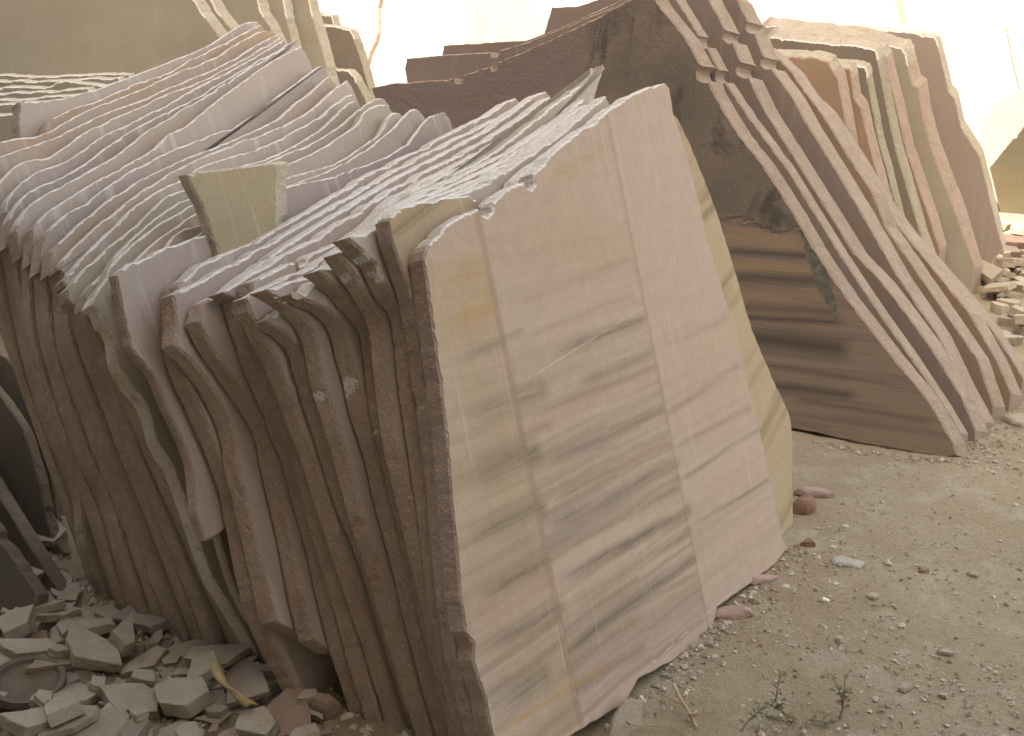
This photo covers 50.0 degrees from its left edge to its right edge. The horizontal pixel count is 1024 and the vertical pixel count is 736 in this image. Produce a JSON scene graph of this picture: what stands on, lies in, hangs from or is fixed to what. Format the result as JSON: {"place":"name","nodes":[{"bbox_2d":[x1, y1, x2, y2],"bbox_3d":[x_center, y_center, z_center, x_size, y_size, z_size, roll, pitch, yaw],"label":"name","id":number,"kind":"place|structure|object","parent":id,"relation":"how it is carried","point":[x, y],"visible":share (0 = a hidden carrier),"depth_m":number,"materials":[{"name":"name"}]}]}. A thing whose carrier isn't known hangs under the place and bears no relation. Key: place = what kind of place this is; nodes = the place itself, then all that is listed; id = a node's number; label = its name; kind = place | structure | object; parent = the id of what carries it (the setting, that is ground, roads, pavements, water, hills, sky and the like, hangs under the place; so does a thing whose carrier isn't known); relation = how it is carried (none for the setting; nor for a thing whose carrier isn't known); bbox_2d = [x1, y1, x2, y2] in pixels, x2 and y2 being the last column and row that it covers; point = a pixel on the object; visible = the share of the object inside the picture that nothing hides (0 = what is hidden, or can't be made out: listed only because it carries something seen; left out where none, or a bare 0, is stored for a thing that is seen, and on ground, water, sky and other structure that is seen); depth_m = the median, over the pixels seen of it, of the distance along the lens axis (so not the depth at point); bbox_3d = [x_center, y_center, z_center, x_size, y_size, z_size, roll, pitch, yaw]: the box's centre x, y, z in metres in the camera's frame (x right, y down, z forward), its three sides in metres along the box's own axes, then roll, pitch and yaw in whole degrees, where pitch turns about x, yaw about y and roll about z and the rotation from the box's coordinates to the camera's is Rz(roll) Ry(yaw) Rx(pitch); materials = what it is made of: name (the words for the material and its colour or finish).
{"place":"outdoors","nodes":[
{"label":"outdoors","id":0,"kind":"place"},
{"bbox_2d":[0,86,95,98],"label":"stone slab","id":1,"kind":"object","parent":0,"point":[25,94],"depth_m":5.35,"materials":[{"name":"grey stone"}]},
{"bbox_2d":[0,79,107,92],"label":"stone slab","id":2,"kind":"object","parent":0,"point":[69,83],"depth_m":5.46,"materials":[{"name":"grey stone"}]},
{"bbox_2d":[0,76,124,86],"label":"stone slab","id":3,"kind":"object","parent":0,"point":[51,82],"depth_m":5.56,"materials":[{"name":"grey stone"}]},
{"bbox_2d":[0,72,134,80],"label":"stone slab","id":4,"kind":"object","parent":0,"point":[10,76],"depth_m":5.66,"materials":[{"name":"grey stone"}]},
{"bbox_2d":[0,0,226,75],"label":"stone slab","id":5,"kind":"object","parent":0,"point":[53,37],"depth_m":6.38,"materials":[{"name":"grey stone"}]},
{"bbox_2d":[222,0,287,43],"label":"stone slab","id":6,"kind":"object","parent":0,"point":[240,12],"depth_m":6.64,"materials":[{"name":"grey stone"}]},
{"bbox_2d":[267,0,301,46],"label":"stone slab","id":7,"kind":"object","parent":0,"point":[281,11],"depth_m":6.77,"materials":[{"name":"grey stone"}]},
{"bbox_2d":[291,0,339,86],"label":"stone slab","id":8,"kind":"object","parent":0,"point":[313,37],"depth_m":6.90,"materials":[{"name":"grey stone"}]},
{"bbox_2d":[324,24,375,99],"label":"stone slab","id":9,"kind":"object","parent":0,"point":[347,48],"depth_m":7.14,"materials":[{"name":"grey stone"}]},
{"bbox_2d":[318,0,383,64],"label":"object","id":10,"kind":"structure","parent":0,"point":[363,18],"depth_m":9.37,"materials":[{"name":"white"}]},
{"bbox_2d":[336,67,372,106],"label":"stone slab","id":11,"kind":"object","parent":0,"point":[353,78],"depth_m":7.01,"materials":[{"name":"grey stone"}]},
{"bbox_2d":[0,150,1023,735],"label":"ground","id":12,"kind":"structure","parent":0,"point":[988,516],"depth_m":3.06,"materials":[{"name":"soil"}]},
{"bbox_2d":[0,651,11,664],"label":"rubble stone","id":13,"kind":"object","parent":12,"relation":"on","point":[4,658],"visible":0.12,"depth_m":2.80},
{"bbox_2d":[0,638,55,658],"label":"rubble stone","id":14,"kind":"object","parent":13,"relation":"on","point":[12,648],"visible":0.82,"depth_m":2.82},
{"bbox_2d":[0,522,48,615],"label":"stone slab","id":15,"kind":"object","parent":12,"relation":"on","point":[21,585],"depth_m":3.05,"materials":[{"name":"stone"}]},
{"bbox_2d":[0,706,48,735],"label":"rubble stone","id":16,"kind":"object","parent":12,"relation":"on","point":[32,722],"visible":0.72,"depth_m":2.53,"materials":[{"name":"stone"}]},
{"bbox_2d":[44,690,84,727],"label":"rubble stone","id":17,"kind":"object","parent":16,"relation":"on","point":[64,707],"visible":1,"depth_m":2.55,"materials":[{"name":"stone"}]},
{"bbox_2d":[0,344,64,520],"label":"stone slab","id":18,"kind":"object","parent":12,"relation":"on","point":[9,385],"depth_m":3.77,"materials":[{"name":"stone"}]},
{"bbox_2d":[0,476,67,590],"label":"stone slab","id":19,"kind":"object","parent":12,"relation":"on","point":[23,537],"depth_m":3.27,"materials":[{"name":"stone"}]},
{"bbox_2d":[0,386,71,556],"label":"stone slab","id":20,"kind":"object","parent":12,"relation":"on","point":[23,475],"depth_m":3.52,"materials":[{"name":"stone"}]},
{"bbox_2d":[25,653,76,673],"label":"rubble stone","id":21,"kind":"object","parent":12,"relation":"on","point":[36,666],"visible":0.51,"depth_m":2.77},
{"bbox_2d":[35,602,81,622],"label":"rubble stone","id":22,"kind":"object","parent":12,"relation":"on","point":[69,611],"visible":0.56,"depth_m":2.99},
{"bbox_2d":[66,670,79,684],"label":"rubble stone","id":23,"kind":"object","parent":12,"relation":"on","point":[73,676],"visible":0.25,"depth_m":2.77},
{"bbox_2d":[0,655,66,710],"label":"round lid","id":24,"kind":"object","parent":23,"relation":"on","point":[19,686],"visible":0.86,"depth_m":2.72,"materials":[{"name":"metal"}]},
{"bbox_2d":[52,682,99,704],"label":"rubble stone","id":25,"kind":"object","parent":12,"relation":"on","point":[83,693],"visible":0.48,"depth_m":2.70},
{"bbox_2d":[65,619,121,671],"bbox_3d":[-1.094,0.725,2.830,0.224,0.048,0.108,22,23,26],"label":"rubble stone","id":26,"kind":"object","parent":12,"relation":"on","point":[90,650],"visible":0.98,"depth_m":2.81,"materials":[{"name":"stone"}]},
{"bbox_2d":[69,697,130,735],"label":"rubble stone","id":27,"kind":"object","parent":12,"relation":"on","point":[111,720],"visible":0.76,"depth_m":2.58,"materials":[{"name":"stone"}]},
{"bbox_2d":[90,604,119,635],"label":"rubble stone","id":28,"kind":"object","parent":12,"relation":"on","point":[106,606],"visible":0.2,"depth_m":3.08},
{"bbox_2d":[76,618,116,635],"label":"rubble stone","id":29,"kind":"object","parent":28,"relation":"on","point":[100,626],"visible":0.63,"depth_m":2.94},
{"bbox_2d":[109,611,134,656],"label":"rubble stone","id":30,"kind":"object","parent":12,"relation":"on","point":[122,638],"visible":1,"depth_m":2.84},
{"bbox_2d":[98,683,160,719],"bbox_3d":[-0.923,0.805,2.662,0.168,0.047,0.113,13,24,5],"label":"rubble stone","id":31,"kind":"object","parent":12,"relation":"on","point":[130,695],"visible":0.71,"depth_m":2.65,"materials":[{"name":"stone"}]},
{"bbox_2d":[11,22,258,138],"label":"stone slab","id":32,"kind":"object","parent":12,"relation":"on","point":[29,119],"depth_m":3.61,"materials":[{"name":"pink stone"}]},
{"bbox_2d":[118,718,151,735],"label":"rubble stone","id":33,"kind":"object","parent":12,"relation":"on","point":[131,727],"visible":1,"depth_m":2.56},
{"bbox_2d":[0,31,275,155],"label":"stone slab","id":34,"kind":"object","parent":12,"relation":"on","point":[172,80],"depth_m":3.67,"materials":[{"name":"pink stone"}]},
{"bbox_2d":[0,35,277,178],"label":"stone slab","id":35,"kind":"object","parent":12,"relation":"on","point":[41,150],"depth_m":3.43,"materials":[{"name":"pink stone"}]},
{"bbox_2d":[111,605,168,634],"bbox_3d":[-0.995,0.678,3.000,0.216,0.032,0.120,2,23,12],"label":"rubble stone","id":36,"kind":"object","parent":12,"relation":"on","point":[150,623],"visible":0.49,"depth_m":2.97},
{"bbox_2d":[0,37,281,584],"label":"stone slab","id":37,"kind":"object","parent":12,"relation":"on","point":[13,177],"depth_m":3.17,"materials":[{"name":"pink stone"}]},
{"bbox_2d":[0,40,286,595],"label":"stone slab","id":38,"kind":"object","parent":12,"relation":"on","point":[89,557],"depth_m":3.15,"materials":[{"name":"stone"}]},
{"bbox_2d":[120,645,168,678],"bbox_3d":[-0.948,0.759,2.835,0.133,0.020,0.074,-20,32,-28],"label":"rubble stone","id":39,"kind":"object","parent":12,"relation":"on","point":[151,658],"visible":0.89,"depth_m":2.83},
{"bbox_2d":[0,42,292,599],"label":"stone slab","id":40,"kind":"object","parent":12,"relation":"on","point":[105,154],"depth_m":3.12,"materials":[{"name":"stone"}]},
{"bbox_2d":[37,25,264,135],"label":"stone slab","id":41,"kind":"object","parent":12,"relation":"on","point":[51,124],"depth_m":3.74,"materials":[{"name":"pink stone"}]},
{"bbox_2d":[7,41,297,609],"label":"stone slab","id":42,"kind":"object","parent":12,"relation":"on","point":[32,213],"depth_m":3.07,"materials":[{"name":"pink stone"}]},
{"bbox_2d":[22,46,311,605],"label":"stone slab","id":43,"kind":"object","parent":12,"relation":"on","point":[256,91],"depth_m":3.36,"materials":[{"name":"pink stone"}]},
{"bbox_2d":[29,66,327,614],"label":"stone slab","id":44,"kind":"object","parent":12,"relation":"on","point":[57,231],"depth_m":2.99,"materials":[{"name":"stone"}]},
{"bbox_2d":[154,677,213,717],"bbox_3d":[-0.796,0.791,2.645,0.158,0.044,0.097,-5,31,12],"label":"rubble stone","id":45,"kind":"object","parent":12,"relation":"on","point":[187,697],"visible":1,"depth_m":2.62,"materials":[{"name":"stone"}]},
{"bbox_2d":[40,76,335,633],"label":"stone slab","id":46,"kind":"object","parent":12,"relation":"on","point":[60,249],"depth_m":2.96,"materials":[{"name":"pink stone"}]},
{"bbox_2d":[177,689,226,728],"bbox_3d":[-0.751,0.837,2.675,0.127,0.020,0.185,-10,22,-25],"label":"rubble stone","id":47,"kind":"object","parent":12,"relation":"on","point":[219,696],"visible":0.3,"depth_m":2.71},
{"label":"rubble stone","id":48,"kind":"object","parent":47,"relation":"on","visible":0},
{"bbox_2d":[187,650,223,682],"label":"rubble stone","id":49,"kind":"object","parent":48,"relation":"on","point":[200,666],"visible":0.57,"depth_m":2.74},
{"bbox_2d":[48,80,356,640],"bbox_3d":[-0.732,-0.102,3.332,0.046,1.455,1.278,-10,10,40],"label":"stone slab","id":50,"kind":"object","parent":12,"relation":"on","point":[165,595],"depth_m":2.92,"materials":[{"name":"beige stone"}]},
{"bbox_2d":[54,95,357,640],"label":"stone slab","id":51,"kind":"object","parent":12,"relation":"on","point":[130,219],"depth_m":2.91,"materials":[{"name":"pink stone"}]},
{"bbox_2d":[58,102,360,645],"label":"stone slab","id":52,"kind":"object","parent":12,"relation":"on","point":[203,608],"depth_m":2.84,"materials":[{"name":"stone"}]},
{"bbox_2d":[183,643,252,667],"bbox_3d":[-0.753,0.737,2.824,0.171,0.021,0.124,0,7,-2],"label":"rubble stone","id":53,"kind":"object","parent":12,"relation":"on","point":[228,654],"visible":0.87,"depth_m":2.83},
{"bbox_2d":[205,0,238,32],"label":"stone slab","id":54,"kind":"object","parent":12,"relation":"on","point":[224,17],"depth_m":6.51,"materials":[{"name":"grey stone"}]},
{"bbox_2d":[74,98,389,657],"bbox_3d":[-0.598,-0.019,3.209,0.046,1.443,1.279,-10,10,40],"label":"stone slab","id":55,"kind":"object","parent":12,"relation":"on","point":[93,338],"depth_m":2.81,"materials":[{"name":"stone"}]},
{"bbox_2d":[81,105,391,661],"bbox_3d":[-0.569,0.012,3.154,0.043,1.442,1.240,-10,10,40],"label":"stone slab","id":56,"kind":"object","parent":12,"relation":"on","point":[126,372],"depth_m":2.76,"materials":[{"name":"stone"}]},
{"bbox_2d":[213,529,268,664],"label":"stone slab","id":57,"kind":"object","parent":12,"relation":"on","point":[221,545],"depth_m":2.71,"materials":[{"name":"brown stone"}]},
{"bbox_2d":[109,235,225,540],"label":"stone slab","id":58,"kind":"object","parent":57,"relation":"on","point":[138,287],"depth_m":2.60,"materials":[{"name":"stone"}]},
{"bbox_2d":[228,691,278,714],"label":"rubble stone","id":59,"kind":"object","parent":12,"relation":"on","point":[236,710],"visible":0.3,"depth_m":2.69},
{"bbox_2d":[226,661,270,707],"bbox_3d":[-0.654,0.779,2.715,0.166,0.020,0.158,2,29,25],"label":"rubble stone","id":60,"kind":"object","parent":59,"relation":"on","point":[249,681],"visible":0.84,"depth_m":2.71,"materials":[{"name":"stone"}]},
{"bbox_2d":[111,113,401,663],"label":"stone slab","id":61,"kind":"object","parent":12,"relation":"on","point":[389,122],"depth_m":3.14,"materials":[{"name":"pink stone"}]},
{"bbox_2d":[235,705,280,735],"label":"rubble stone","id":62,"kind":"object","parent":12,"relation":"on","point":[259,721],"visible":1,"depth_m":2.54,"materials":[{"name":"stone"}]},
{"bbox_2d":[211,659,257,707],"bbox_3d":[-0.676,0.748,2.616,0.044,0.037,0.209,-16,25,-37],"label":"cloth strip","id":63,"kind":"object","parent":62,"relation":"on","point":[220,678],"visible":1,"depth_m":2.58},
{"bbox_2d":[266,686,310,735],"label":"rubble stone","id":64,"kind":"object","parent":12,"relation":"on","point":[289,715],"visible":0.55,"depth_m":2.62,"materials":[{"name":"stone"}]},
{"bbox_2d":[163,109,424,247],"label":"stone slab","id":65,"kind":"object","parent":12,"relation":"on","point":[398,135],"depth_m":3.33,"materials":[{"name":"stone"}]},
{"bbox_2d":[195,112,452,236],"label":"stone slab","id":66,"kind":"object","parent":12,"relation":"on","point":[301,197],"depth_m":3.18,"materials":[{"name":"stone"}]},
{"bbox_2d":[310,692,341,721],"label":"loose stone","id":67,"kind":"object","parent":12,"relation":"on","point":[327,706],"visible":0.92,"depth_m":2.64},
{"bbox_2d":[159,110,508,644],"bbox_3d":[-0.248,-0.011,3.142,0.040,1.348,1.586,-10,10,40],"label":"stone slab","id":68,"kind":"object","parent":12,"relation":"on","point":[243,475],"depth_m":2.61,"materials":[{"name":"stone"}]},
{"bbox_2d":[160,98,518,692],"bbox_3d":[-0.261,0.009,3.196,0.040,1.461,1.605,-10,10,40],"label":"stone slab","id":69,"kind":"object","parent":12,"relation":"on","point":[293,664],"depth_m":2.67,"materials":[{"name":"stone"}]},
{"bbox_2d":[178,161,287,255],"bbox_3d":[-0.666,-0.400,2.842,0.040,0.262,0.360,-10,10,40],"label":"stone chunk","id":70,"kind":"object","parent":69,"relation":"on","point":[236,207],"visible":0.8,"depth_m":2.78,"materials":[{"name":"stone"}]},
{"bbox_2d":[231,160,468,724],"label":"stone slab","id":71,"kind":"object","parent":12,"relation":"on","point":[250,311],"depth_m":2.55,"materials":[{"name":"stone"}]},
{"bbox_2d":[238,143,490,722],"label":"stone slab","id":72,"kind":"object","parent":12,"relation":"on","point":[367,695],"depth_m":2.60,"materials":[{"name":"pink stone"}]},
{"bbox_2d":[185,92,549,654],"bbox_3d":[-0.174,-0.034,3.161,0.040,1.400,1.624,-10,10,40],"label":"stone slab","id":73,"kind":"object","parent":12,"relation":"on","point":[206,325],"depth_m":2.62,"materials":[{"name":"stone"}]},
{"bbox_2d":[208,97,549,714],"bbox_3d":[-0.131,-0.008,3.134,0.043,1.412,1.525,-10,10,40],"label":"stone slab","id":74,"kind":"object","parent":12,"relation":"on","point":[226,296],"depth_m":2.64,"materials":[{"name":"stone"}]},
{"bbox_2d":[250,99,587,735],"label":"stone slab","id":75,"kind":"object","parent":12,"relation":"on","point":[327,386],"depth_m":2.50,"materials":[{"name":"stone"}]},
{"bbox_2d":[253,65,603,725],"bbox_3d":[0.008,-0.044,3.087,0.038,1.517,1.654,-10,10,40],"label":"stone slab","id":76,"kind":"object","parent":12,"relation":"on","point":[278,327],"depth_m":2.57,"materials":[{"name":"stone"}]},
{"bbox_2d":[274,105,586,735],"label":"stone slab","id":77,"kind":"object","parent":12,"relation":"on","point":[322,307],"depth_m":2.50,"materials":[{"name":"brown stone"}]},
{"bbox_2d":[303,114,575,735],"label":"stone slab","id":78,"kind":"object","parent":12,"relation":"on","point":[329,283],"depth_m":2.48,"materials":[{"name":"stone"}]},
{"bbox_2d":[323,120,568,735],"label":"stone slab","id":79,"kind":"object","parent":12,"relation":"on","point":[346,269],"depth_m":2.43,"materials":[{"name":"stone"}]},
{"bbox_2d":[332,96,610,735],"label":"stone slab","id":80,"kind":"object","parent":12,"relation":"on","point":[362,251],"depth_m":2.42,"materials":[{"name":"brown stone"}]},
{"bbox_2d":[466,0,492,43],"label":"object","id":81,"kind":"structure","parent":12,"relation":"on","point":[478,20],"depth_m":9.90,"materials":[{"name":"beige stone"}]},
{"bbox_2d":[494,0,534,41],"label":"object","id":82,"kind":"structure","parent":12,"relation":"on","point":[513,20],"depth_m":9.86,"materials":[{"name":"beige stone"}]},
{"bbox_2d":[534,0,548,36],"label":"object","id":83,"kind":"structure","parent":12,"relation":"on","point":[541,14],"depth_m":9.80,"materials":[{"name":"beige stone"}]},
{"bbox_2d":[375,116,792,735],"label":"stone slab","id":84,"kind":"object","parent":12,"relation":"on","point":[403,234],"depth_m":2.50,"materials":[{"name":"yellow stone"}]},
{"bbox_2d":[409,84,786,735],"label":"stone slab","id":85,"kind":"object","parent":12,"relation":"on","point":[609,526],"depth_m":2.71,"materials":[{"name":"stone"}]},
{"bbox_2d":[608,698,641,735],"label":"stone flake","id":86,"kind":"object","parent":12,"relation":"on","point":[629,709],"visible":0.98,"depth_m":2.60,"materials":[{"name":"stone"}]},
{"bbox_2d":[372,0,967,456],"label":"stone slab","id":87,"kind":"structure","parent":12,"relation":"on","point":[838,362],"depth_m":4.33,"materials":[{"name":"stone"}]},
{"bbox_2d":[405,0,967,446],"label":"stone slab","id":88,"kind":"structure","parent":12,"relation":"on","point":[449,66],"depth_m":4.42,"materials":[{"name":"brown stone"}]},
{"bbox_2d":[442,0,987,440],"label":"stone slab","id":89,"kind":"structure","parent":12,"relation":"on","point":[715,20],"depth_m":4.46,"materials":[{"name":"brown stone"}]},
{"bbox_2d":[715,605,753,620],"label":"loose stone","id":90,"kind":"object","parent":12,"relation":"on","point":[732,612],"visible":0.76,"depth_m":3.06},
{"bbox_2d":[544,0,994,428],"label":"stone slab","id":91,"kind":"structure","parent":12,"relation":"on","point":[797,114],"depth_m":4.57,"materials":[{"name":"brown stone"}]},
{"bbox_2d":[774,48,858,145],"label":"stone slab","id":92,"kind":"object","parent":12,"relation":"on","point":[824,72],"depth_m":5.85,"materials":[{"name":"brown stone"}]},
{"bbox_2d":[767,31,936,253],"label":"stone slab","id":93,"kind":"object","parent":12,"relation":"on","point":[872,54],"depth_m":6.00,"materials":[{"name":"grey stone"}]},
{"bbox_2d":[772,26,946,262],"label":"stone slab","id":94,"kind":"object","parent":12,"relation":"on","point":[933,223],"depth_m":6.05,"materials":[{"name":"brown stone"}]},
{"bbox_2d":[839,61,892,199],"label":"stone slab","id":95,"kind":"object","parent":12,"relation":"on","point":[867,141],"depth_m":5.88,"materials":[{"name":"brown stone"}]},
{"bbox_2d":[837,58,904,215],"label":"stone slab","id":96,"kind":"object","parent":12,"relation":"on","point":[866,81],"depth_m":5.93,"materials":[{"name":"grey stone"}]},
{"bbox_2d":[761,16,982,294],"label":"stone slab","id":97,"kind":"object","parent":12,"relation":"on","point":[963,262],"depth_m":6.11,"materials":[{"name":"grey stone"}]},
{"bbox_2d":[774,49,1004,419],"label":"stone slab","id":98,"kind":"object","parent":12,"relation":"on","point":[975,358],"depth_m":4.57,"materials":[{"name":"brown stone"}]},
{"bbox_2d":[824,101,1021,411],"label":"stone slab","id":99,"kind":"object","parent":12,"relation":"on","point":[968,312],"depth_m":4.59,"materials":[{"name":"brown stone"}]},
{"bbox_2d":[858,20,1005,281],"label":"stone slab","id":100,"kind":"object","parent":12,"relation":"on","point":[963,149],"depth_m":6.24,"materials":[{"name":"stone"}]},
{"bbox_2d":[894,203,1023,400],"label":"stone slab","id":101,"kind":"object","parent":12,"relation":"on","point":[1016,365],"depth_m":4.67,"materials":[{"name":"brown stone"}]},
{"bbox_2d":[980,90,1023,223],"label":"stone slab","id":102,"kind":"object","parent":12,"relation":"on","point":[1002,122],"depth_m":7.89,"materials":[{"name":"grey stone"}]},
{"bbox_2d":[989,123,1023,213],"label":"stone slab","id":103,"kind":"object","parent":12,"relation":"on","point":[1006,167],"depth_m":7.54,"materials":[{"name":"grey stone"}]},
{"bbox_2d":[1005,9,1023,90],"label":"stone slab","id":104,"kind":"object","parent":12,"relation":"on","point":[1014,28],"depth_m":7.97,"materials":[{"name":"white stone"}]},
{"label":"rubble stone","id":105,"kind":"object","parent":12,"relation":"on","visible":0},
{"bbox_2d":[37,705,99,735],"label":"rubble stone","id":106,"kind":"object","parent":105,"relation":"on","point":[80,722],"visible":0.69,"depth_m":2.55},
{"label":"rubble stone","id":107,"kind":"object","parent":12,"relation":"on","visible":0},
{"bbox_2d":[0,604,37,637],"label":"rubble stone","id":108,"kind":"object","parent":107,"relation":"on","point":[17,623],"visible":0.88,"depth_m":2.91,"materials":[{"name":"stone"}]},
{"bbox_2d":[370,0,1023,149],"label":"boundary wall","id":109,"kind":"structure","parent":0,"point":[975,44],"depth_m":10.55,"materials":[{"name":"paint"}]},
{"bbox_2d":[748,0,899,25],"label":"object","id":110,"kind":"structure","parent":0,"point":[846,12],"depth_m":6.58,"materials":[{"name":"white"}]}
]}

